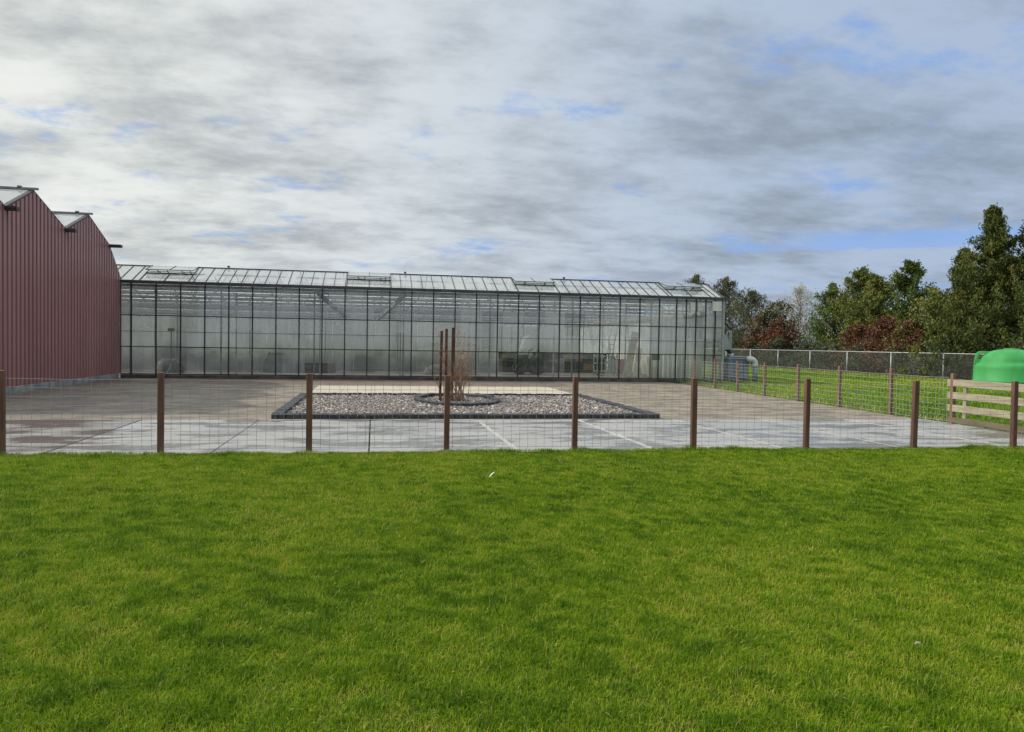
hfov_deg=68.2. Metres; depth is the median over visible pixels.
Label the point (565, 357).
carton
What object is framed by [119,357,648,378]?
greenhouse floor
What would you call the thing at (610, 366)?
drum
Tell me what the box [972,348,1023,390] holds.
plastic tank
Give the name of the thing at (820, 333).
leafy tree
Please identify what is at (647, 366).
leaning board
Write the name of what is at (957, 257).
conifer
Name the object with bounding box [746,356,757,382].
elbow pipe
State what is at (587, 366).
carton
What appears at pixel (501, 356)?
carton
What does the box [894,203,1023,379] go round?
conifer
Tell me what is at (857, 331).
copper shrub
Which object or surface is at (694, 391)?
wire fence
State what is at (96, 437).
pavement
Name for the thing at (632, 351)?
leaning board
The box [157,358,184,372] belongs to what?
covered heap
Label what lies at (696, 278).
leafy tree
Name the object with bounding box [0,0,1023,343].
sky
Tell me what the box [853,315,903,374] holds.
copper shrub
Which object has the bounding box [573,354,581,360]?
carton
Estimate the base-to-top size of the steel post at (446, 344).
2.070 m
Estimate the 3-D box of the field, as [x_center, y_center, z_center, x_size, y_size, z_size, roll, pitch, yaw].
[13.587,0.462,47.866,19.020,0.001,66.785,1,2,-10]
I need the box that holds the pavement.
[0,419,1023,455]
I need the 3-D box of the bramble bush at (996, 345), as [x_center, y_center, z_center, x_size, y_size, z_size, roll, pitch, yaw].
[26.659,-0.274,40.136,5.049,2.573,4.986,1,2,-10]
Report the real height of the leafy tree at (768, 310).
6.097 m
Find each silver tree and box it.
[754,282,827,355]
[787,290,840,342]
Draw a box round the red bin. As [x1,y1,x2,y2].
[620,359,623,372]
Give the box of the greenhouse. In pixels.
[116,264,727,383]
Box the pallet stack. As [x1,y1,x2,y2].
[289,363,335,372]
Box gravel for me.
[286,394,639,417]
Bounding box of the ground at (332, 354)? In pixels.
[175,341,800,384]
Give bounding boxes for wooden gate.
[946,379,1023,432]
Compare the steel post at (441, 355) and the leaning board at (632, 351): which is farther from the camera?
the leaning board at (632, 351)
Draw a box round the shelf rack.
[498,351,609,372]
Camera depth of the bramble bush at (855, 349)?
50.88 m
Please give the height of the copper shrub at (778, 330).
4.365 m
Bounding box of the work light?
[166,328,179,372]
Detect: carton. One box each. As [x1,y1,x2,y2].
[499,354,507,359]
[562,354,570,360]
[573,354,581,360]
[582,363,592,369]
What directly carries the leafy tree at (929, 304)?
on the ground at (332, 354)
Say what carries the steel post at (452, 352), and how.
on the gravel
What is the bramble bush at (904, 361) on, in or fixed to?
on the ground at (332, 354)
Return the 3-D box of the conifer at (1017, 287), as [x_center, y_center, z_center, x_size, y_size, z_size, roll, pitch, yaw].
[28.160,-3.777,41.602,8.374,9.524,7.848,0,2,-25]
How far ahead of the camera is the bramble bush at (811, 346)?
58.56 m
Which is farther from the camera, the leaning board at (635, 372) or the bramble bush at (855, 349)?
the bramble bush at (855, 349)
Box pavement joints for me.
[445,419,1004,452]
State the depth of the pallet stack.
37.63 m
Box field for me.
[681,364,1022,429]
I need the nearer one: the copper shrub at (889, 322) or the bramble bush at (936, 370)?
the bramble bush at (936, 370)
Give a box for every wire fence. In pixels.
[0,370,1023,453]
[679,358,955,423]
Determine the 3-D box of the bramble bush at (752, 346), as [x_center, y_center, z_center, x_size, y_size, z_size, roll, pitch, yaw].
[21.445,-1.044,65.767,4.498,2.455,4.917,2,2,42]
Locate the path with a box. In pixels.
[313,386,571,393]
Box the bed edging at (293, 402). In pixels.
[271,392,659,420]
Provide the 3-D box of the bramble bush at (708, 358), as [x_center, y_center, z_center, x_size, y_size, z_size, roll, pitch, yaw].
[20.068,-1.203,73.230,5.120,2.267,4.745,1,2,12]
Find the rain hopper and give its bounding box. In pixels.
[718,334,732,353]
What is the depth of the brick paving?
20.89 m
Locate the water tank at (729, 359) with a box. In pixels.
[717,353,749,381]
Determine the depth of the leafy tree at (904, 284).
51.53 m
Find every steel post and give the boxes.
[439,331,442,400]
[444,329,447,388]
[450,328,454,400]
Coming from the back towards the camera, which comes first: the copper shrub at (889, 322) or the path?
the copper shrub at (889, 322)
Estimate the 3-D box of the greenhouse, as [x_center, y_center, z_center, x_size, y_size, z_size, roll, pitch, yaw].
[-13.195,-2.394,49.906,39.675,4.840,38.770,1,2,-10]
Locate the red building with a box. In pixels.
[0,185,122,393]
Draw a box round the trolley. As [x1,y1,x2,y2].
[593,352,617,375]
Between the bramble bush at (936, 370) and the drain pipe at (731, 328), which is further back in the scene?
the bramble bush at (936, 370)
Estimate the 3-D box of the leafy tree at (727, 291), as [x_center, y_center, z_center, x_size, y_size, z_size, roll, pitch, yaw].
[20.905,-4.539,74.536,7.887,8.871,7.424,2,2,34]
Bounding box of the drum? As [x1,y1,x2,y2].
[608,354,615,373]
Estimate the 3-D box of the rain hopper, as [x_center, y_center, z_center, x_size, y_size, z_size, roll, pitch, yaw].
[9.945,-0.979,34.891,0.630,0.930,0.600,1,2,-10]
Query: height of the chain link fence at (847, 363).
1.710 m
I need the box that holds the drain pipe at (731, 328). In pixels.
[717,314,732,350]
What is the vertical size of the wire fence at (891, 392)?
1.460 m
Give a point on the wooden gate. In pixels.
(965, 410)
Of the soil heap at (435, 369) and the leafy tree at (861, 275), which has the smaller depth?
the soil heap at (435, 369)
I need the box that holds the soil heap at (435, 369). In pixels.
[423,363,473,374]
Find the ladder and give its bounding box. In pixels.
[607,332,615,367]
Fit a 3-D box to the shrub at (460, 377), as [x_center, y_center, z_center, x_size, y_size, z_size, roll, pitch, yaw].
[-1.516,-0.040,20.257,1.817,2.062,1.993,1,2,-10]
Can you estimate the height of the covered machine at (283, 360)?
1.035 m
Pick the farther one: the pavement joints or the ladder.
the ladder
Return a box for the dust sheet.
[518,334,532,357]
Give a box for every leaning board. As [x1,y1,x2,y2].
[623,331,638,376]
[633,347,641,376]
[647,356,648,376]
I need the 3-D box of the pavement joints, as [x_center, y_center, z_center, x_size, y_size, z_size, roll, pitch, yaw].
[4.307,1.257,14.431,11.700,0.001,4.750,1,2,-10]
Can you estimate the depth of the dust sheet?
42.08 m
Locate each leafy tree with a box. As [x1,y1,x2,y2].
[681,273,728,342]
[695,276,758,356]
[706,287,791,354]
[741,299,810,361]
[796,281,855,351]
[824,265,893,350]
[836,274,898,349]
[875,259,943,340]
[882,285,969,375]
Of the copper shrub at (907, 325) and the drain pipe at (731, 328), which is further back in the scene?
the copper shrub at (907, 325)
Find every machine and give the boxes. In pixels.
[261,352,291,372]
[512,349,545,374]
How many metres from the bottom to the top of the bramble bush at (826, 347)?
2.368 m
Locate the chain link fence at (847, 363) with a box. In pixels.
[703,348,983,379]
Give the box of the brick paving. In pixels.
[6,378,910,419]
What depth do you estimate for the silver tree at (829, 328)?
61.23 m
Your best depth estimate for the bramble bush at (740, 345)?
69.38 m
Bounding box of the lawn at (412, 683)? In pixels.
[0,447,1023,731]
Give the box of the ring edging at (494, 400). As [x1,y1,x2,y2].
[414,393,499,405]
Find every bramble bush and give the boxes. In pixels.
[703,344,720,363]
[717,338,746,364]
[738,340,769,365]
[756,337,802,367]
[782,340,826,369]
[801,343,846,370]
[827,337,883,372]
[877,340,926,376]
[905,334,974,378]
[961,337,1023,379]
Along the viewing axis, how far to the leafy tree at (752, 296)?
69.80 m
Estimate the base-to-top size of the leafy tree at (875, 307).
7.176 m
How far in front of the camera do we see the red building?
23.85 m
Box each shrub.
[424,326,490,401]
[734,317,772,355]
[757,317,799,365]
[824,323,880,371]
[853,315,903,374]
[881,319,932,376]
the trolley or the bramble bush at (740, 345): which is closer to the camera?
the trolley
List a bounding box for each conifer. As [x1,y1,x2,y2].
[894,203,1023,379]
[911,243,978,372]
[954,219,1023,371]
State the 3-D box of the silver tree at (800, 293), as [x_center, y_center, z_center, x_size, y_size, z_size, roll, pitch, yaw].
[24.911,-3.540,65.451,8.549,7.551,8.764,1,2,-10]
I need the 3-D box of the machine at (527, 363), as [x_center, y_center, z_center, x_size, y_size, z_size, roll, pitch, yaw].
[0.915,-0.246,40.435,1.660,1.375,1.100,1,2,-10]
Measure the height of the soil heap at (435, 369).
0.596 m
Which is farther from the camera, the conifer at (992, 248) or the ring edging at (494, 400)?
the conifer at (992, 248)
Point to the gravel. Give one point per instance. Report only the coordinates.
(406, 404)
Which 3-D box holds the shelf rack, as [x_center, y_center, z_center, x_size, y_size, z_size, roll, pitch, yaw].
[1.592,-0.224,43.789,8.300,1.160,0.770,1,2,-10]
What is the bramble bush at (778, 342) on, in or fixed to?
on the ground at (332, 354)
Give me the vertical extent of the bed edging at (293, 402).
0.193 m

